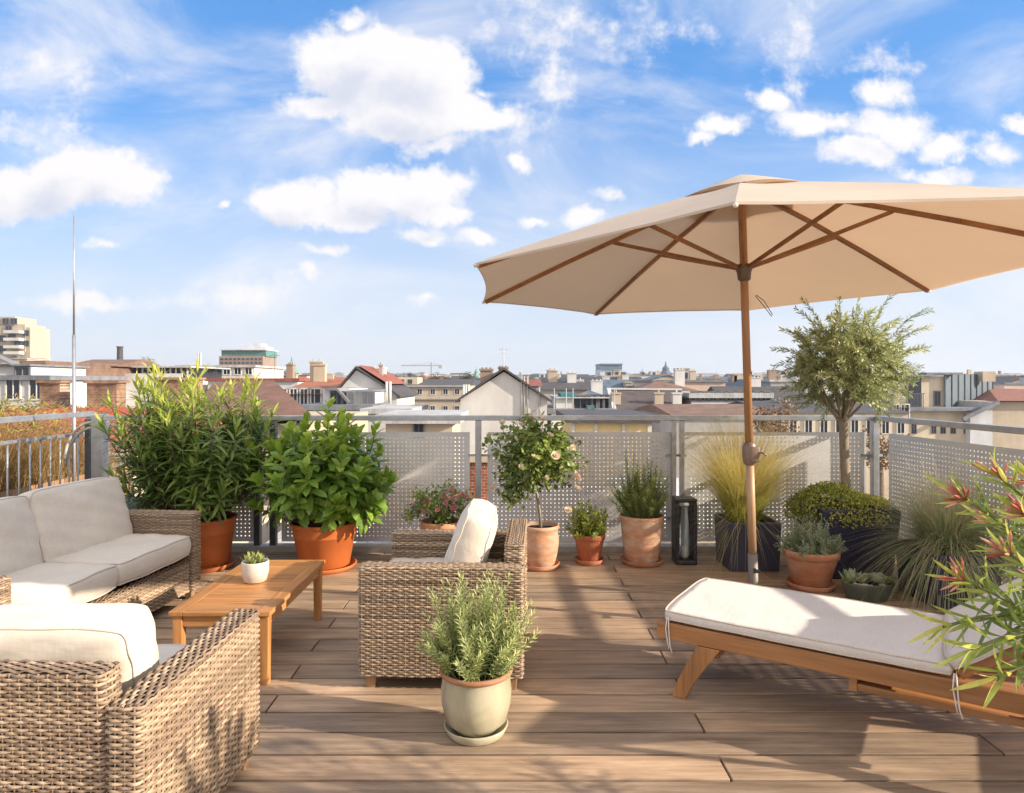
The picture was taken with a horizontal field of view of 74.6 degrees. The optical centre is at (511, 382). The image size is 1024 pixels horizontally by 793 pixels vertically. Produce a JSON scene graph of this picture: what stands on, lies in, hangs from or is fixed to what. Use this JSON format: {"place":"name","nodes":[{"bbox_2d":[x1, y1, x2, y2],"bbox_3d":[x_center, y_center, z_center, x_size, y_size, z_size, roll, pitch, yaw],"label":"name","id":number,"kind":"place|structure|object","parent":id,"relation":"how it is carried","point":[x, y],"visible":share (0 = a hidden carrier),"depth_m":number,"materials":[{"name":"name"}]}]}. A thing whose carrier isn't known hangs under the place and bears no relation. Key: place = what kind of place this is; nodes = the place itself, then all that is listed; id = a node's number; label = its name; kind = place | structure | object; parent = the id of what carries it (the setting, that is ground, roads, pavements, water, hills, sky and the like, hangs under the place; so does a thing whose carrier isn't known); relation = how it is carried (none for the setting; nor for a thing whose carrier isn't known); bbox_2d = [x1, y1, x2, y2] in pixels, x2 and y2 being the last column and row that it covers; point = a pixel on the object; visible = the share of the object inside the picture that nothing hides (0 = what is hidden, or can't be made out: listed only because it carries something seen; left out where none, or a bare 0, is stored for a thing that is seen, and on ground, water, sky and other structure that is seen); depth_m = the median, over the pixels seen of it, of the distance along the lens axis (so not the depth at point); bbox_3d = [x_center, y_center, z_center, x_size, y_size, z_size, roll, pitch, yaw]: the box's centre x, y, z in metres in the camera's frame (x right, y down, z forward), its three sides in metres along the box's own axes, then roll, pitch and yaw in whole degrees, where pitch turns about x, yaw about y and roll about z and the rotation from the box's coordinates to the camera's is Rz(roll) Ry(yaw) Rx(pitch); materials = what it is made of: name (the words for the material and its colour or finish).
{"place":"outdoors","nodes":[
{"label":"outdoors","id":0,"kind":"place"},
{"bbox_2d":[0,355,127,408],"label":"building","id":1,"kind":"structure","parent":0,"point":[19,379],"depth_m":42.39,"materials":[{"name":"white paint"}]},
{"bbox_2d":[5,380,21,399],"bbox_3d":[-31.121,0.327,41.990,1.000,1.500,0.120,0,0,0],"label":"window","id":2,"kind":"structure","parent":1,"relation":"in","point":[12,387],"depth_m":41.97,"materials":[{"name":"clear glass"}]},
{"bbox_2d":[14,366,30,374],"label":"window","id":3,"kind":"structure","parent":1,"relation":"in","point":[18,370],"depth_m":42.39,"materials":[{"name":"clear glass"}]},
{"bbox_2d":[28,380,39,399],"bbox_3d":[-29.662,0.327,41.990,1.000,1.500,0.120,0,0,0],"label":"window","id":4,"kind":"structure","parent":1,"relation":"in","point":[33,387],"depth_m":41.97,"materials":[{"name":"clear glass"}]},
{"bbox_2d":[70,215,76,481],"bbox_3d":[-4.069,0.022,6.250,0.060,3.156,0.060,0,0,0],"label":"lightning rod","id":5,"kind":"object","parent":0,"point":[74,403],"visible":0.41,"depth_m":6.24,"materials":[{"name":"metal"}]},
{"bbox_2d":[0,377,287,542],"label":"building","id":6,"kind":"structure","parent":0,"point":[51,391],"depth_m":14.40,"materials":[{"name":"brown brick"}]},
{"bbox_2d":[219,343,277,366],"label":"building","id":7,"kind":"structure","parent":0,"point":[257,353],"depth_m":261.50,"materials":[{"name":"beige concrete"}]},
{"bbox_2d":[204,352,342,388],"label":"distant building","id":8,"kind":"structure","parent":0,"point":[289,380],"depth_m":68.71,"materials":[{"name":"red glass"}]},
{"bbox_2d":[205,380,367,519],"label":"building","id":9,"kind":"structure","parent":0,"point":[276,394],"depth_m":23.11,"materials":[{"name":"tile"}]},
{"bbox_2d":[283,359,341,403],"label":"building","id":10,"kind":"structure","parent":0,"point":[311,391],"depth_m":49.92,"materials":[{"name":"beige concrete"}]},
{"bbox_2d":[286,388,300,403],"bbox_3d":[-14.924,1.073,45.990,1.000,1.500,0.120,0,0,0],"label":"window","id":11,"kind":"structure","parent":10,"relation":"in","point":[293,391],"depth_m":45.97,"materials":[{"name":"grey glass"}]},
{"bbox_2d":[297,388,310,403],"bbox_3d":[-14.209,1.073,45.990,1.000,1.500,0.120,0,0,0],"label":"window","id":12,"kind":"structure","parent":10,"relation":"in","point":[303,390],"depth_m":45.97,"materials":[{"name":"grey glass"}]},
{"bbox_2d":[307,388,321,403],"bbox_3d":[-13.493,1.073,45.990,1.000,1.500,0.120,0,0,0],"label":"window","id":13,"kind":"structure","parent":10,"relation":"in","point":[316,393],"depth_m":45.97,"materials":[{"name":"grey glass"}]},
{"bbox_2d":[338,362,417,403],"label":"gable house","id":14,"kind":"structure","parent":0,"point":[380,376],"depth_m":44.21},
{"bbox_2d":[360,404,427,515],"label":"building","id":15,"kind":"structure","parent":0,"point":[375,410],"depth_m":33.02,"materials":[{"name":"white"}]},
{"bbox_2d":[375,410,467,523],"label":"building","id":16,"kind":"structure","parent":0,"point":[422,426],"depth_m":19.00,"materials":[{"name":"white paint"}]},
{"bbox_2d":[413,424,423,437],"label":"window","id":17,"kind":"structure","parent":16,"relation":"in","point":[416,427],"depth_m":18.97,"materials":[{"name":"grey glass"}]},
{"bbox_2d":[397,377,475,409],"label":"building","id":18,"kind":"structure","parent":0,"point":[439,394],"depth_m":130.00,"materials":[{"name":"beige paint"}]},
{"bbox_2d":[455,347,551,482],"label":"gable house","id":19,"kind":"structure","parent":0,"point":[503,390],"depth_m":36.00,"materials":[{"name":"paint"}]},
{"bbox_2d":[397,486,622,542],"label":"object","id":20,"kind":"structure","parent":0,"point":[554,511],"depth_m":11.69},
{"bbox_2d":[0,0,1023,374],"label":"sky","id":21,"kind":"structure","parent":0,"point":[327,181],"materials":[{"name":"blue"}]},
{"bbox_2d":[529,374,566,378],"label":"distant building","id":22,"kind":"structure","parent":0,"point":[541,376],"depth_m":249.56,"materials":[{"name":"grey glass"}]},
{"bbox_2d":[530,374,588,376],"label":"distant building","id":23,"kind":"structure","parent":0,"point":[563,375],"depth_m":319.58,"materials":[{"name":"brown glass"}]},
{"bbox_2d":[540,370,585,381],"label":"distant building","id":24,"kind":"structure","parent":0,"point":[558,380],"depth_m":101.61,"materials":[{"name":"grey glass"}]},
{"bbox_2d":[540,368,589,404],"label":"building","id":25,"kind":"structure","parent":0,"point":[548,387],"depth_m":64.84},
{"bbox_2d":[547,388,615,482],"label":"building","id":26,"kind":"structure","parent":0,"point":[568,401],"depth_m":43.11,"materials":[{"name":"grey glass"}]},
{"bbox_2d":[573,394,586,407],"bbox_3d":[4.387,1.283,43.170,0.900,1.100,0.120,0,0,0],"label":"window","id":27,"kind":"structure","parent":26,"relation":"in","point":[577,402],"depth_m":43.15,"materials":[{"name":"black glass"}]},
{"bbox_2d":[586,394,599,407],"bbox_3d":[5.180,1.283,43.170,0.900,1.100,0.120,0,0,0],"label":"window","id":28,"kind":"structure","parent":26,"relation":"in","point":[588,395],"depth_m":43.15,"materials":[{"name":"black glass"}]},
{"bbox_2d":[596,394,609,407],"bbox_3d":[5.833,1.283,43.170,0.900,1.100,0.120,0,0,0],"label":"window","id":29,"kind":"structure","parent":26,"relation":"in","point":[608,404],"depth_m":43.15,"materials":[{"name":"black glass"}]},
{"bbox_2d":[576,378,602,393],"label":"distant building","id":30,"kind":"structure","parent":0,"point":[596,387],"depth_m":84.41,"materials":[{"name":"grey concrete"}]},
{"bbox_2d":[556,410,659,494],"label":"building","id":31,"kind":"structure","parent":0,"point":[609,426],"depth_m":24.00,"materials":[{"name":"beige paint"}]},
{"bbox_2d":[595,364,622,375],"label":"building","id":32,"kind":"structure","parent":0,"point":[601,369],"depth_m":519.00,"materials":[{"name":"blue glass"}]},
{"bbox_2d":[576,374,642,390],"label":"distant building","id":33,"kind":"structure","parent":0,"point":[587,382],"depth_m":139.08,"materials":[{"name":"grey glass"}]},
{"bbox_2d":[597,376,633,393],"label":"distant building","id":34,"kind":"structure","parent":0,"point":[608,382],"depth_m":112.83,"materials":[{"name":"grey glass"}]},
{"bbox_2d":[596,369,639,376],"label":"distant building","id":35,"kind":"structure","parent":0,"point":[615,372],"depth_m":191.05,"materials":[{"name":"grey concrete"}]},
{"bbox_2d":[640,370,670,378],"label":"distant building","id":36,"kind":"structure","parent":0,"point":[650,374],"depth_m":235.50,"materials":[{"name":"grey concrete"}]},
{"bbox_2d":[643,373,673,379],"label":"distant building","id":37,"kind":"structure","parent":0,"point":[666,377],"depth_m":163.52,"materials":[{"name":"grey glass"}]},
{"bbox_2d":[660,362,670,373],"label":"church tower","id":38,"kind":"structure","parent":0,"point":[665,369],"depth_m":621.21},
{"bbox_2d":[634,368,698,390],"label":"distant building","id":39,"kind":"structure","parent":0,"point":[679,377],"depth_m":87.05,"materials":[{"name":"brown glass"}]},
{"bbox_2d":[632,368,727,390],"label":"distant building","id":40,"kind":"structure","parent":0,"point":[691,382],"depth_m":91.73,"materials":[{"name":"brown glass"}]},
{"bbox_2d":[636,404,774,499],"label":"building","id":41,"kind":"structure","parent":0,"point":[691,409],"depth_m":41.90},
{"bbox_2d":[696,374,727,379],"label":"distant building","id":42,"kind":"structure","parent":0,"point":[716,376],"depth_m":221.63,"materials":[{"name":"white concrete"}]},
{"bbox_2d":[682,391,773,403],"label":"building","id":43,"kind":"structure","parent":0,"point":[707,397],"depth_m":57.93,"materials":[{"name":"grey concrete"}]},
{"bbox_2d":[725,373,742,385],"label":"distant building","id":44,"kind":"structure","parent":0,"point":[735,380],"depth_m":111.84,"materials":[{"name":"grey glass"}]},
{"bbox_2d":[707,376,804,400],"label":"distant building","id":45,"kind":"structure","parent":0,"point":[756,383],"depth_m":84.62,"materials":[{"name":"grey glass"}]},
{"bbox_2d":[740,373,781,379],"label":"distant building","id":46,"kind":"structure","parent":0,"point":[755,375],"depth_m":122.33,"materials":[{"name":"grey concrete"}]},
{"bbox_2d":[752,395,799,499],"bbox_3d":[10.143,10.919,26.197,2.065,20.967,2.623,0,0,22],"label":"tree","id":47,"kind":"object","parent":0,"point":[777,423],"visible":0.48,"depth_m":25.89,"materials":[{"name":"brown plant"}]},
{"bbox_2d":[761,369,842,398],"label":"distant building","id":48,"kind":"structure","parent":0,"point":[773,379],"depth_m":108.32,"materials":[{"name":"beige concrete"}]},
{"bbox_2d":[728,382,911,533],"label":"building","id":49,"kind":"structure","parent":0,"point":[886,429],"depth_m":48.00,"materials":[{"name":"beige concrete"}]},
{"bbox_2d":[789,421,797,431],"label":"window","id":50,"kind":"structure","parent":49,"relation":"in","point":[790,425],"depth_m":47.97,"materials":[{"name":"grey glass"}]},
{"bbox_2d":[804,421,812,431],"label":"window","id":51,"kind":"structure","parent":49,"relation":"in","point":[809,424],"depth_m":47.97,"materials":[{"name":"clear glass"}]},
{"bbox_2d":[819,421,827,431],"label":"window","id":52,"kind":"structure","parent":49,"relation":"in","point":[824,429],"depth_m":47.97,"materials":[{"name":"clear glass"}]},
{"bbox_2d":[850,421,858,431],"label":"window","id":53,"kind":"structure","parent":49,"relation":"in","point":[854,425],"depth_m":47.97,"materials":[{"name":"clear glass"}]},
{"bbox_2d":[881,421,889,433],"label":"window","id":54,"kind":"structure","parent":49,"relation":"in","point":[885,428],"depth_m":47.97,"materials":[{"name":"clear glass"}]},
{"bbox_2d":[896,423,904,433],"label":"window","id":55,"kind":"structure","parent":49,"relation":"in","point":[900,427],"depth_m":47.97,"materials":[{"name":"grey glass"}]},
{"bbox_2d":[854,425,909,498],"bbox_3d":[16.568,11.651,30.003,2.538,19.503,2.141,0,0,0],"label":"tree","id":56,"kind":"object","parent":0,"point":[882,464],"visible":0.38,"depth_m":29.98,"materials":[{"name":"brown plant"}]},
{"bbox_2d":[878,399,911,417],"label":"building","id":57,"kind":"structure","parent":0,"point":[906,408],"depth_m":59.95,"materials":[{"name":"grey glass"}]},
{"bbox_2d":[943,370,1023,376],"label":"distant building","id":58,"kind":"structure","parent":0,"point":[970,372],"depth_m":250.83,"materials":[{"name":"beige glass"}]},
{"bbox_2d":[996,374,1019,381],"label":"distant building","id":59,"kind":"structure","parent":0,"point":[1014,378],"depth_m":181.72,"materials":[{"name":"grey glass"}]},
{"label":"ground","id":60,"kind":"structure","parent":0,"visible":0},
{"bbox_2d":[0,317,50,363],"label":"building","id":61,"kind":"structure","parent":60,"relation":"on","point":[24,339],"depth_m":185.95,"materials":[{"name":"beige concrete"}]},
{"bbox_2d":[19,361,134,375],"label":"building","id":62,"kind":"structure","parent":60,"relation":"on","point":[98,369],"depth_m":61.92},
{"bbox_2d":[116,346,123,358],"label":"factory chimney","id":63,"kind":"object","parent":60,"relation":"on","point":[119,352],"visible":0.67,"depth_m":209.22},
{"bbox_2d":[82,359,159,366],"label":"building","id":64,"kind":"structure","parent":60,"relation":"on","point":[128,362],"depth_m":67.47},
{"bbox_2d":[125,366,230,407],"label":"building","id":65,"kind":"structure","parent":60,"relation":"on","point":[212,372],"depth_m":67.00,"materials":[{"name":"brown"}]},
{"bbox_2d":[175,365,285,377],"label":"building","id":66,"kind":"structure","parent":60,"relation":"on","point":[238,371],"depth_m":78.00,"materials":[{"name":"white concrete"}]},
{"bbox_2d":[266,519,394,542],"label":"house","id":67,"kind":"structure","parent":60,"relation":"on","point":[280,537],"depth_m":11.63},
{"bbox_2d":[300,388,392,410],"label":"building","id":68,"kind":"structure","parent":60,"relation":"on","point":[352,399],"depth_m":38.91,"materials":[{"name":"white concrete"}]},
{"bbox_2d":[330,391,343,403],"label":"window","id":69,"kind":"structure","parent":68,"relation":"in","point":[337,396],"depth_m":38.95,"materials":[{"name":"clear glass"}]},
{"bbox_2d":[341,391,354,403],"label":"window","id":70,"kind":"structure","parent":68,"relation":"in","point":[347,393],"depth_m":38.95,"materials":[{"name":"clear glass"}]},
{"bbox_2d":[364,391,374,403],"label":"window","id":71,"kind":"structure","parent":68,"relation":"in","point":[366,394],"depth_m":39.45,"materials":[{"name":"grey glass"}]},
{"bbox_2d":[401,362,441,375],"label":"tower crane","id":72,"kind":"object","parent":60,"relation":"on","point":[431,365],"visible":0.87,"depth_m":419.65,"materials":[{"name":"grey metal"}]},
{"bbox_2d":[470,452,493,500],"bbox_3d":[-0.460,11.202,9.450,0.400,20.396,0.580,0,0,0],"label":"chimney","id":73,"kind":"object","parent":60,"relation":"on","point":[484,478],"visible":0.05,"depth_m":9.20,"materials":[{"name":"red brick"}]},
{"bbox_2d":[522,379,542,389],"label":"building","id":74,"kind":"structure","parent":60,"relation":"on","point":[535,383],"depth_m":57.14,"materials":[{"name":"red tile"}]},
{"bbox_2d":[607,388,682,410],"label":"building","id":75,"kind":"structure","parent":60,"relation":"on","point":[630,398],"depth_m":54.57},
{"bbox_2d":[604,478,720,542],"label":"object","id":76,"kind":"structure","parent":60,"relation":"on","point":[677,486],"depth_m":11.79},
{"bbox_2d":[866,371,995,516],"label":"building","id":77,"kind":"structure","parent":60,"relation":"on","point":[936,398],"depth_m":94.40,"materials":[{"name":"beige paint"}]},
{"bbox_2d":[934,391,940,405],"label":"window","id":78,"kind":"structure","parent":77,"relation":"in","point":[937,394],"depth_m":94.56,"materials":[{"name":"grey glass"}]},
{"bbox_2d":[957,388,1023,540],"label":"gable house","id":79,"kind":"structure","parent":60,"relation":"on","point":[1001,406],"depth_m":91.05,"materials":[{"name":"beige paint"}]},
{"bbox_2d":[994,382,1023,388],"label":"building","id":80,"kind":"structure","parent":60,"relation":"on","point":[1013,385],"depth_m":160.00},
{"bbox_3d":[-0.300,11.505,-1.170,8.000,19.790,13.660,0,0,0],"label":"terrace building","id":81,"kind":"object","parent":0,"visible":0},
{"bbox_2d":[231,543,782,553],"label":"terrace kerb","id":82,"kind":"structure","parent":81,"relation":"on","point":[387,547],"depth_m":5.58,"materials":[{"name":"concrete"}]},
{"bbox_2d":[63,414,109,478],"bbox_3d":[-3.640,0.882,5.785,0.381,1.235,0.230,0,0,0],"label":"gate post","id":83,"kind":"object","parent":82,"relation":"on","point":[95,459],"visible":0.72,"depth_m":5.69,"materials":[{"name":"metal"}]},
{"bbox_2d":[102,415,882,545],"bbox_3d":[-0.146,0.836,5.649,6.547,1.128,0.085,0,0,0],"label":"balustrade","id":84,"kind":"object","parent":82,"relation":"on","point":[255,524],"visible":0.27,"depth_m":5.69,"materials":[{"name":"metal"}]},
{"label":"terrace slab","id":85,"kind":"structure","parent":81,"relation":"on","visible":0},
{"bbox_2d":[0,393,131,497],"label":"hedge","id":86,"kind":"object","parent":85,"relation":"on","point":[13,468],"visible":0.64,"depth_m":6.47,"materials":[{"name":"brown plant"}]},
{"bbox_2d":[151,552,1023,792],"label":"deck boards","id":87,"kind":"object","parent":85,"relation":"on","point":[595,706],"visible":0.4,"depth_m":2.80,"materials":[{"name":"brown wood"}]},
{"bbox_2d":[0,411,95,496],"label":"railing","id":88,"kind":"object","parent":87,"relation":"on","point":[27,418],"visible":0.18,"depth_m":5.42,"materials":[{"name":"metal"}]},
{"bbox_2d":[0,476,200,611],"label":"wicker sofa","id":89,"kind":"object","parent":87,"relation":"on","point":[94,540],"visible":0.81,"depth_m":3.81,"materials":[{"name":"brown fabric"}]},
{"bbox_2d":[0,603,259,792],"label":"wicker armchair","id":90,"kind":"object","parent":87,"relation":"on","point":[105,698],"visible":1,"depth_m":1.91,"materials":[{"name":"brown wicker"}]},
{"bbox_2d":[125,497,176,509],"bbox_3d":[-3.030,1.165,5.287,0.640,0.470,0.467,0,0,0],"label":"storage box","id":91,"kind":"object","parent":87,"relation":"on","point":[134,505],"visible":0.01,"depth_m":5.19,"materials":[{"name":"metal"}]},
{"bbox_2d":[86,356,288,573],"bbox_3d":[-2.418,0.596,5.143,1.438,1.605,1.216,0,0,0],"label":"potted oleander","id":92,"kind":"object","parent":87,"relation":"on","point":[185,468],"visible":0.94,"depth_m":4.88,"materials":[{"name":"green plant"}]},
{"bbox_2d":[168,560,324,684],"bbox_3d":[-1.350,1.228,3.560,0.470,0.345,0.920,0,0,0],"label":"coffee table","id":93,"kind":"object","parent":87,"relation":"on","point":[278,591],"visible":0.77,"depth_m":3.33,"materials":[{"name":"brown wood"}]},
{"bbox_2d":[239,552,268,583],"bbox_3d":[-1.361,0.972,3.580,0.156,0.164,0.140,0,0,0],"label":"potted succulent","id":94,"kind":"object","parent":93,"relation":"on","point":[255,570],"visible":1,"depth_m":3.54,"materials":[{"name":"white ceramic"}]},
{"bbox_2d":[237,396,399,574],"bbox_3d":[-1.450,0.749,5.066,1.236,1.299,1.140,0,0,0],"label":"potted laurel","id":95,"kind":"object","parent":87,"relation":"on","point":[331,493],"visible":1,"depth_m":4.88,"materials":[{"name":"green plant"}]},
{"bbox_2d":[401,478,474,529],"bbox_3d":[-0.565,1.065,5.214,0.584,0.668,0.496,0,0,-20],"label":"potted rose","id":96,"kind":"object","parent":87,"relation":"on","point":[440,518],"visible":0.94,"depth_m":5.14,"materials":[{"name":"plant"}]},
{"bbox_2d":[358,498,527,689],"bbox_3d":[-0.310,1.011,3.450,0.768,0.781,0.810,0,0,2],"label":"wicker armchair","id":97,"kind":"object","parent":87,"relation":"on","point":[394,598],"visible":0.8,"depth_m":3.06,"materials":[{"name":"brown wicker"}]},
{"bbox_2d":[415,567,541,746],"bbox_3d":[-0.151,1.068,2.683,0.432,0.661,0.421,0,0,42],"label":"potted rosemary","id":98,"kind":"object","parent":87,"relation":"on","point":[476,663],"visible":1,"depth_m":2.63,"materials":[{"name":"green plant"}]},
{"bbox_2d":[481,410,589,571],"bbox_3d":[0.194,0.803,5.121,0.673,1.192,0.794,0,0,-39],"label":"potted rose tree","id":99,"kind":"object","parent":87,"relation":"on","point":[534,442],"visible":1,"depth_m":5.01,"materials":[{"name":"green plant"}]},
{"bbox_2d":[565,499,608,565],"bbox_3d":[0.586,1.151,5.235,0.352,0.497,0.355,0,0,0],"label":"potted herb","id":100,"kind":"object","parent":87,"relation":"on","point":[588,532],"visible":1,"depth_m":5.16,"materials":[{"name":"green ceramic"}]},
{"bbox_2d":[607,449,669,567],"bbox_3d":[0.981,0.948,5.225,0.466,0.901,0.358,0,0,-29],"label":"potted rosemary","id":101,"kind":"object","parent":87,"relation":"on","point":[641,516],"visible":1,"depth_m":5.16,"materials":[{"name":"plant"}]},
{"bbox_2d":[672,496,696,564],"bbox_3d":[1.342,1.145,5.240,0.165,0.510,0.165,0,0,0],"label":"lantern","id":102,"kind":"object","parent":87,"relation":"on","point":[681,538],"visible":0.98,"depth_m":5.20,"materials":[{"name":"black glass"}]},
{"bbox_2d":[473,174,1023,635],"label":"patio umbrella","id":103,"kind":"object","parent":87,"relation":"on","point":[743,244],"visible":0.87,"depth_m":4.13,"materials":[{"name":"fabric"}]},
{"bbox_2d":[633,407,878,587],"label":"planted grass","id":104,"kind":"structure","parent":87,"relation":"on","point":[731,535],"depth_m":4.99,"materials":[{"name":"plant"}]},
{"bbox_2d":[773,513,848,592],"bbox_3d":[2.051,1.145,4.625,0.501,0.509,0.410,0,0,0],"label":"potted lavender","id":105,"kind":"object","parent":87,"relation":"on","point":[812,568],"visible":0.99,"depth_m":4.52,"materials":[{"name":"ceramic"}]},
{"bbox_2d":[657,578,1023,727],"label":"sun lounger","id":106,"kind":"object","parent":87,"relation":"on","point":[862,646],"visible":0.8,"depth_m":2.76,"materials":[{"name":"white fabric"}]},
{"bbox_2d":[769,294,934,578],"bbox_3d":[2.535,0.349,5.023,1.137,2.103,0.980,0,0,23],"label":"olive tree","id":107,"kind":"object","parent":87,"relation":"on","point":[851,344],"visible":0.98,"depth_m":4.88,"materials":[{"name":"green plant"}]},
{"bbox_2d":[839,568,896,602],"bbox_3d":[2.300,1.304,4.360,0.377,0.193,0.202,0,0,0],"label":"succulent bowl","id":108,"kind":"object","parent":87,"relation":"on","point":[859,590],"visible":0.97,"depth_m":4.31,"materials":[{"name":"grey ceramic"}]},
{"bbox_2d":[836,448,1023,614],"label":"planted grass","id":109,"kind":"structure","parent":87,"relation":"on","point":[943,535],"depth_m":4.24,"materials":[{"name":"plant"}]},
{"bbox_2d":[875,416,1023,583],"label":"balustrade","id":110,"kind":"object","parent":87,"relation":"on","point":[912,449],"visible":0.34,"depth_m":4.86,"materials":[{"name":"metal"}]},
{"bbox_2d":[906,444,1023,707],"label":"potted oleander","id":111,"kind":"object","parent":87,"relation":"on","point":[1012,612],"visible":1,"depth_m":1.51,"materials":[{"name":"green plant"}]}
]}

